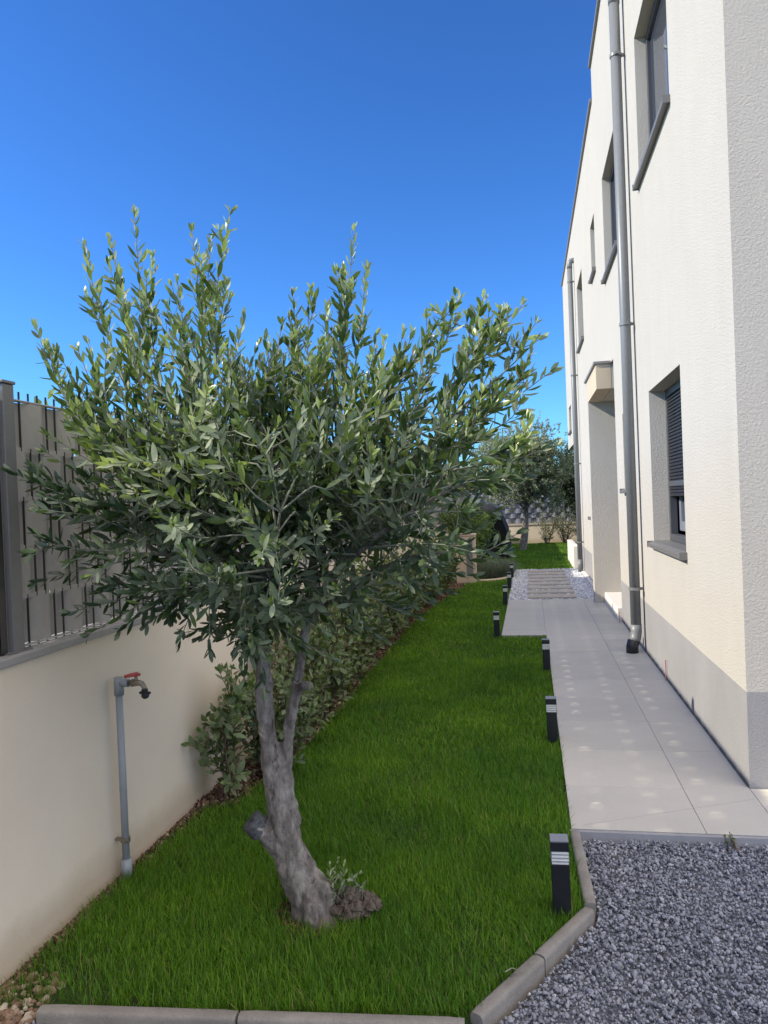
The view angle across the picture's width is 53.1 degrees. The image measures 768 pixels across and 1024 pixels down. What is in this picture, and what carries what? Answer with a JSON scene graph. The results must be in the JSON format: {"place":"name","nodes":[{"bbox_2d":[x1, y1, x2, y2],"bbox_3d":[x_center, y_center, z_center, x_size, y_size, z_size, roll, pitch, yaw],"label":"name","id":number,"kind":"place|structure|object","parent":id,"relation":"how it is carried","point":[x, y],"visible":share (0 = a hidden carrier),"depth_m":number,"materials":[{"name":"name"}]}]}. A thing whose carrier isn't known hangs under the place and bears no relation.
{"place":"outdoors","nodes":[
{"label":"outdoors","id":0,"kind":"place"},
{"bbox_2d":[0,542,585,1023],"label":"lawn","id":1,"kind":"structure","parent":0,"point":[122,980],"depth_m":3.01,"materials":[{"name":"plant"}]},
{"bbox_2d":[0,971,69,1023],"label":"loose pebbles","id":2,"kind":"object","parent":1,"relation":"on","point":[7,1014],"visible":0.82,"depth_m":2.49,"materials":[{"name":"brown stone"}]},
{"bbox_2d":[0,788,223,1002],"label":"soil crumbs","id":3,"kind":"object","parent":1,"relation":"on","point":[55,937],"visible":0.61,"depth_m":3.06,"materials":[{"name":"brown soil"}]},
{"bbox_2d":[0,204,564,929],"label":"olive tree","id":4,"kind":"object","parent":1,"relation":"on","point":[360,476],"visible":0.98,"depth_m":2.63,"materials":[{"name":"green plant"}]},
{"bbox_2d":[195,580,465,810],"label":"bark mulch","id":5,"kind":"object","parent":1,"relation":"on","point":[248,767],"visible":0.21,"depth_m":4.91,"materials":[{"name":"brown wood"}]},
{"bbox_2d":[181,662,255,802],"bbox_3d":[-0.873,1.179,4.119,0.389,0.783,0.446,-2,1,-4],"label":"young shrub","id":6,"kind":"object","parent":5,"relation":"on","point":[232,717],"visible":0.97,"depth_m":4.08,"materials":[{"name":"green plant"}]},
{"bbox_2d":[218,659,324,765],"bbox_3d":[-0.627,1.177,4.488,0.578,0.772,0.636,-3,1,-45],"label":"hedge shrub","id":7,"kind":"object","parent":5,"relation":"on","point":[249,707],"visible":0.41,"depth_m":4.43,"materials":[{"name":"green plant"}]},
{"bbox_2d":[270,588,361,744],"bbox_3d":[-0.579,1.033,5.062,0.742,1.046,0.647,-2,1,44],"label":"hedge shrub","id":8,"kind":"object","parent":5,"relation":"on","point":[318,696],"visible":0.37,"depth_m":4.99,"materials":[{"name":"green plant"}]},
{"bbox_2d":[281,594,367,721],"bbox_3d":[-0.479,1.050,5.645,0.688,0.996,0.680,-2,1,-14],"label":"hedge shrub","id":9,"kind":"object","parent":5,"relation":"on","point":[341,680],"visible":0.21,"depth_m":5.55,"materials":[{"name":"green plant"}]},
{"bbox_2d":[311,580,380,697],"bbox_3d":[-0.401,0.957,6.307,0.719,1.162,0.825,-2,1,11],"label":"hedge shrub","id":10,"kind":"object","parent":5,"relation":"on","point":[353,650],"visible":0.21,"depth_m":6.27,"materials":[{"name":"green plant"}]},
{"bbox_2d":[337,579,393,676],"bbox_3d":[-0.278,1.023,6.985,0.833,1.011,0.757,-2,1,32],"label":"hedge shrub","id":11,"kind":"object","parent":5,"relation":"on","point":[370,640],"visible":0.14,"depth_m":6.93,"materials":[{"name":"green plant"}]},
{"bbox_2d":[347,563,398,661],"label":"hedge shrub","id":12,"kind":"object","parent":5,"relation":"on","point":[383,634],"visible":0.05,"depth_m":7.62,"materials":[{"name":"green plant"}]},
{"bbox_2d":[359,550,422,648],"bbox_3d":[-0.048,0.920,8.370,0.825,1.162,0.719,-2,1,32],"label":"hedge shrub","id":13,"kind":"object","parent":5,"relation":"on","point":[393,620],"visible":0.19,"depth_m":8.32,"materials":[{"name":"green plant"}]},
{"bbox_2d":[372,563,422,636],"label":"hedge shrub","id":14,"kind":"object","parent":5,"relation":"on","point":[407,607],"visible":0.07,"depth_m":9.01,"materials":[{"name":"green plant"}]},
{"bbox_2d":[385,547,430,625],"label":"hedge shrub","id":15,"kind":"object","parent":5,"relation":"on","point":[413,611],"visible":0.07,"depth_m":9.71,"materials":[{"name":"green plant"}]},
{"bbox_2d":[401,549,440,615],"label":"hedge shrub","id":16,"kind":"object","parent":5,"relation":"on","point":[425,590],"visible":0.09,"depth_m":10.46,"materials":[{"name":"green plant"}]},
{"bbox_2d":[412,552,448,607],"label":"hedge shrub","id":17,"kind":"object","parent":5,"relation":"on","point":[434,592],"visible":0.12,"depth_m":11.23,"materials":[{"name":"green plant"}]},
{"bbox_2d":[418,539,456,598],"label":"hedge shrub","id":18,"kind":"object","parent":5,"relation":"on","point":[443,575],"visible":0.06,"depth_m":12.14,"materials":[{"name":"green plant"}]},
{"bbox_2d":[428,539,462,592],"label":"hedge shrub","id":19,"kind":"object","parent":5,"relation":"on","point":[450,579],"visible":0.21,"depth_m":12.98,"materials":[{"name":"green plant"}]},
{"bbox_2d":[438,497,491,557],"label":"green shrub","id":20,"kind":"object","parent":1,"relation":"on","point":[448,520],"visible":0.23,"depth_m":15.90,"materials":[{"name":"green plant"}]},
{"bbox_2d":[456,533,476,583],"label":"stone pier","id":21,"kind":"structure","parent":1,"relation":"on","point":[462,566],"depth_m":14.53,"materials":[{"name":"stone"}]},
{"bbox_2d":[448,502,496,555],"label":"green shrub","id":22,"kind":"object","parent":1,"relation":"on","point":[486,534],"visible":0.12,"depth_m":18.09,"materials":[{"name":"green plant"}]},
{"bbox_2d":[478,576,506,581],"bbox_3d":[2.182,1.309,14.909,0.880,0.070,0.232,-3,1,-37],"label":"bed edging","id":23,"kind":"object","parent":1,"relation":"on","point":[495,579],"visible":0.47,"depth_m":14.74,"materials":[{"name":"concrete"}]},
{"bbox_2d":[476,504,511,558],"bbox_3d":[2.840,0.507,20.440,1.058,1.480,0.900,-2,1,11],"label":"furniture cover","id":24,"kind":"object","parent":1,"relation":"on","point":[501,526],"visible":0.36,"depth_m":19.98,"materials":[{"name":"black fabric"}]},
{"bbox_2d":[493,611,499,638],"bbox_3d":[1.278,1.281,8.719,0.068,0.302,0.068,-2,1,9],"label":"bollard light","id":25,"kind":"object","parent":1,"relation":"on","point":[496,624],"visible":0.88,"depth_m":8.69,"materials":[{"name":"black metal"}]},
{"bbox_2d":[503,585,507,605],"bbox_3d":[1.786,1.232,11.320,0.068,0.302,0.068,-1,1,11],"label":"bollard light","id":26,"kind":"object","parent":1,"relation":"on","point":[505,594],"visible":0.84,"depth_m":11.29,"materials":[{"name":"black metal"}]},
{"bbox_2d":[507,572,510,588],"bbox_3d":[2.170,1.194,13.313,0.068,0.302,0.068,-2,1,11],"label":"bollard light","id":27,"kind":"object","parent":1,"relation":"on","point":[509,579],"visible":0.81,"depth_m":13.28,"materials":[{"name":"black metal"}]},
{"bbox_2d":[510,563,513,577],"bbox_3d":[2.513,1.160,15.119,0.068,0.302,0.068,-3,1,11],"label":"bollard light","id":28,"kind":"object","parent":1,"relation":"on","point":[511,570],"visible":0.77,"depth_m":15.09,"materials":[{"name":"black metal"}]},
{"bbox_2d":[468,411,574,549],"bbox_3d":[4.243,-0.903,23.275,3.506,4.287,3.318,-2,1,-8],"label":"olive tree","id":29,"kind":"object","parent":1,"relation":"on","point":[533,488],"visible":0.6,"depth_m":22.66,"materials":[{"name":"green plant"}]},
{"bbox_2d":[532,508,560,543],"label":"shrub","id":30,"kind":"object","parent":1,"relation":"on","point":[544,527],"visible":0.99,"depth_m":25.69,"materials":[{"name":"plant"}]},
{"bbox_2d":[542,638,550,671],"bbox_3d":[1.462,1.294,6.924,0.068,0.302,0.068,-3,1,11],"label":"bollard light","id":31,"kind":"object","parent":1,"relation":"on","point":[546,653],"visible":0.83,"depth_m":6.89,"materials":[{"name":"black metal"}]},
{"bbox_2d":[545,696,558,745],"bbox_3d":[1.071,1.333,4.903,0.068,0.302,0.068,-3,0,12],"label":"bollard light","id":32,"kind":"object","parent":1,"relation":"on","point":[551,717],"visible":0.92,"depth_m":4.87,"materials":[{"name":"black metal"}]},
{"bbox_2d":[549,834,571,921],"bbox_3d":[0.663,1.371,2.884,0.068,0.302,0.068,-3,0,10],"label":"bollard light","id":33,"kind":"object","parent":1,"relation":"on","point":[560,870],"visible":0.91,"depth_m":2.85,"materials":[{"name":"black metal"}]},
{"bbox_2d":[551,507,575,542],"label":"shrub","id":34,"kind":"object","parent":1,"relation":"on","point":[561,529],"visible":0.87,"depth_m":25.67,"materials":[{"name":"green plant"}]},
{"bbox_2d":[553,446,575,517],"bbox_3d":[6.563,-0.545,25.253,2.406,3.320,2.361,-2,1,27],"label":"evergreen tree","id":35,"kind":"object","parent":1,"relation":"on","point":[568,489],"visible":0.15,"depth_m":25.02,"materials":[{"name":"green plant"}]},
{"bbox_2d":[567,539,577,568],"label":"wall","id":36,"kind":"structure","parent":1,"relation":"on","point":[572,552],"depth_m":17.02,"materials":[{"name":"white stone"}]},
{"bbox_2d":[569,512,576,535],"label":"shrub","id":37,"kind":"object","parent":1,"relation":"on","point":[575,531],"visible":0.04,"depth_m":25.50,"materials":[{"name":"green plant"}]},
{"bbox_2d":[561,0,767,788],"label":"house","id":38,"kind":"structure","parent":1,"relation":"on","point":[664,283],"depth_m":5.35,"materials":[{"name":"beige paint"}]},
{"bbox_2d":[576,300,583,353],"bbox_3d":[3.719,-3.728,14.369,0.211,1.260,1.424,-2,1,11],"label":"window","id":39,"kind":"structure","parent":38,"relation":"in","point":[582,337],"depth_m":14.57,"materials":[{"name":"grey metal"}]},
{"bbox_2d":[588,266,595,283],"bbox_3d":[3.139,-3.520,11.429,0.148,0.056,0.724,-2,1,11],"label":"window","id":40,"kind":"structure","parent":38,"relation":"in","point":[593,268],"depth_m":11.38,"materials":[{"name":"grey metal"}]},
{"bbox_2d":[601,163,616,283],"bbox_3d":[2.735,-3.595,9.137,0.211,1.330,1.574,-2,1,11],"label":"window","id":41,"kind":"structure","parent":38,"relation":"in","point":[612,177],"depth_m":9.69,"materials":[{"name":"grey metal"}]},
{"bbox_2d":[620,393,680,492],"bbox_3d":[3.052,-0.693,8.236,0.954,1.034,0.932,-2,1,11],"label":"window","id":42,"kind":"structure","parent":38,"relation":"in","point":[621,490],"depth_m":7.78,"materials":[{"name":"grey metal"}]},
{"bbox_2d":[632,0,669,190],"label":"window","id":43,"kind":"structure","parent":38,"relation":"in","point":[658,96],"depth_m":6.40,"materials":[{"name":"grey glass"}]},
{"bbox_2d":[647,380,687,559],"bbox_3d":[2.321,-0.364,6.059,0.304,1.365,1.494,-2,1,11],"label":"window","id":44,"kind":"structure","parent":38,"relation":"in","point":[675,549],"depth_m":6.49,"materials":[{"name":"grey metal"}]},
{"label":"lavender bed","id":45,"kind":"structure","parent":1,"relation":"on","visible":0},
{"bbox_2d":[477,558,503,578],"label":"lavender","id":46,"kind":"object","parent":45,"relation":"on","point":[484,568],"visible":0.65,"depth_m":15.05,"materials":[{"name":"green plant"}]},
{"bbox_2d":[484,557,524,577],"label":"lavender","id":47,"kind":"object","parent":45,"relation":"on","point":[501,567],"visible":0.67,"depth_m":15.21,"materials":[{"name":"green plant"}]},
{"bbox_2d":[486,557,522,571],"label":"lavender","id":48,"kind":"object","parent":45,"relation":"on","point":[511,561],"visible":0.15,"depth_m":15.87,"materials":[{"name":"green plant"}]},
{"bbox_2d":[0,0,596,491],"label":"sky","id":49,"kind":"structure","parent":0,"point":[450,132],"materials":[{"name":"blue"}]},
{"bbox_2d":[272,900,364,939],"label":"soil","id":50,"kind":"structure","parent":0,"point":[288,918],"depth_m":2.89,"materials":[{"name":"brown soil"}]},
{"bbox_2d":[12,838,767,1023],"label":"gravel yard","id":51,"kind":"structure","parent":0,"point":[697,1012],"depth_m":2.66,"materials":[{"name":"grey gravel"}]},
{"bbox_2d":[723,832,738,855],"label":"weed","id":52,"kind":"object","parent":51,"relation":"on","point":[732,840],"visible":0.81,"depth_m":3.40,"materials":[{"name":"green plant"}]},
{"bbox_2d":[502,599,767,835],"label":"path","id":53,"kind":"structure","parent":0,"point":[616,766],"depth_m":4.79,"materials":[{"name":"concrete"}]},
{"bbox_2d":[585,799,751,824],"bbox_3d":[1.391,1.454,3.729,0.944,0.001,0.002,-2,1,-14],"label":"path joint","id":54,"kind":"object","parent":53,"relation":"on","point":[665,812],"visible":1,"depth_m":3.73,"materials":[{"name":"concrete"}]},
{"bbox_2d":[503,605,767,836],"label":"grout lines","id":55,"kind":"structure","parent":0,"point":[658,742],"depth_m":4.07,"materials":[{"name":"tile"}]},
{"bbox_2d":[570,829,767,848],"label":"path edge trim","id":56,"kind":"structure","parent":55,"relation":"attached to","point":[628,836],"depth_m":3.49,"materials":[{"name":"grey concrete"}]},
{"label":"ground","id":57,"kind":"structure","parent":0,"visible":0},
{"bbox_2d":[34,381,75,592],"bbox_3d":[-1.817,0.501,3.971,0.861,2.362,1.101,-2,1,-18],"label":"garden shrub","id":58,"kind":"object","parent":57,"relation":"on","point":[51,391],"visible":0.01,"depth_m":3.95,"materials":[{"name":"green plant"}]},
{"bbox_2d":[36,1004,238,1023],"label":"kerb stone","id":59,"kind":"object","parent":57,"relation":"on","point":[69,1013],"visible":1,"depth_m":2.38,"materials":[{"name":"concrete"}]},
{"bbox_2d":[0,524,455,984],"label":"garden wall","id":60,"kind":"structure","parent":57,"relation":"on","point":[60,846],"depth_m":3.15,"materials":[{"name":"paint"}]},
{"bbox_2d":[0,484,7,656],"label":"black panel","id":61,"kind":"object","parent":60,"relation":"on","point":[3,637],"visible":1,"depth_m":2.74,"materials":[{"name":"grey metal"}]},
{"bbox_2d":[113,672,150,881],"bbox_3d":[-1.077,1.145,3.296,0.202,0.923,0.051,-2,1,21],"label":"standpipe","id":62,"kind":"object","parent":60,"relation":"attached to","point":[120,684],"visible":0.94,"depth_m":3.30,"materials":[{"name":"grey plastic"}]},
{"bbox_2d":[0,379,471,654],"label":"privacy fence","id":63,"kind":"object","parent":60,"relation":"on","point":[34,615],"visible":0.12,"depth_m":3.01,"materials":[{"name":"grey metal"}]},
{"bbox_2d":[237,1010,464,1023],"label":"kerb stone","id":64,"kind":"object","parent":57,"relation":"on","point":[266,1017],"visible":1,"depth_m":2.32,"materials":[{"name":"concrete"}]},
{"bbox_2d":[433,460,492,498],"bbox_3d":[3.101,-0.362,28.672,3.266,3.161,3.507,-3,1,-44],"label":"evergreen tree","id":65,"kind":"object","parent":57,"relation":"on","point":[474,492],"visible":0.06,"depth_m":27.81,"materials":[{"name":"green plant"}]},
{"bbox_2d":[470,955,544,1023],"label":"kerb stone","id":66,"kind":"object","parent":57,"relation":"on","point":[510,991],"visible":0.97,"depth_m":2.43,"materials":[{"name":"concrete"}]},
{"bbox_2d":[508,522,576,543],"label":"wall","id":67,"kind":"structure","parent":57,"relation":"on","point":[534,536],"depth_m":26.45,"materials":[{"name":"paint"}]},
{"bbox_2d":[472,493,575,523],"bbox_3d":[5.854,-0.194,26.424,9.760,1.150,0.060,-2,1,11],"label":"fence","id":68,"kind":"object","parent":67,"relation":"on","point":[514,517],"visible":0.06,"depth_m":26.58,"materials":[{"name":"metal"}]},
{"bbox_2d":[534,907,594,977],"bbox_3d":[0.649,1.547,2.745,0.050,0.118,0.372,-2,1,41],"label":"kerb stone","id":69,"kind":"object","parent":57,"relation":"on","point":[553,951],"visible":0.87,"depth_m":2.71,"materials":[{"name":"concrete"}]},
{"bbox_2d":[570,830,596,928],"bbox_3d":[0.835,1.534,3.240,0.050,0.118,0.650,-2,1,9],"label":"kerb stone","id":70,"kind":"object","parent":57,"relation":"on","point":[586,884],"visible":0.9,"depth_m":3.15,"materials":[{"name":"concrete"}]},
{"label":"pebble bed","id":71,"kind":"structure","parent":0,"visible":0},
{"bbox_2d":[529,569,563,572],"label":"stepping slab","id":72,"kind":"structure","parent":71,"relation":"on","point":[550,570],"depth_m":15.88,"materials":[{"name":"concrete"}]},
{"bbox_2d":[529,575,566,578],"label":"stepping slab","id":73,"kind":"structure","parent":71,"relation":"on","point":[547,576],"depth_m":14.71,"materials":[{"name":"concrete"}]},
{"bbox_2d":[529,578,568,581],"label":"stepping slab","id":74,"kind":"structure","parent":71,"relation":"on","point":[549,580],"depth_m":14.12,"materials":[{"name":"concrete"}]},
{"bbox_2d":[528,585,571,589],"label":"stepping slab","id":75,"kind":"structure","parent":71,"relation":"on","point":[550,587],"depth_m":12.95,"materials":[{"name":"concrete"}]},
{"bbox_2d":[529,581,570,585],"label":"stepping slab","id":76,"kind":"structure","parent":71,"relation":"on","point":[547,583],"depth_m":13.52,"materials":[{"name":"concrete"}]},
{"bbox_2d":[508,568,593,599],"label":"white pebbles","id":77,"kind":"object","parent":71,"relation":"on","point":[582,586],"visible":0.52,"depth_m":13.44,"materials":[{"name":"white gravel"}]},
{"bbox_2d":[529,572,565,575],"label":"stepping slab","id":78,"kind":"structure","parent":77,"relation":"on","point":[548,573],"depth_m":15.30,"materials":[{"name":"concrete"}]},
{"bbox_2d":[529,589,574,593],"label":"stepping slab","id":79,"kind":"structure","parent":71,"relation":"on","point":[566,591],"depth_m":12.35,"materials":[{"name":"concrete"}]},
{"bbox_2d":[528,594,576,598],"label":"stepping slab","id":80,"kind":"structure","parent":71,"relation":"on","point":[552,596],"depth_m":11.77,"materials":[{"name":"concrete"}]},
{"bbox_2d":[582,569,592,585],"bbox_3d":[3.738,1.245,13.955,0.063,0.022,5.040,-2,1,11],"label":"pebble border","id":81,"kind":"object","parent":71,"relation":"on","point":[587,577],"visible":0.29,"depth_m":14.39,"materials":[{"name":"white stone"}]}
]}

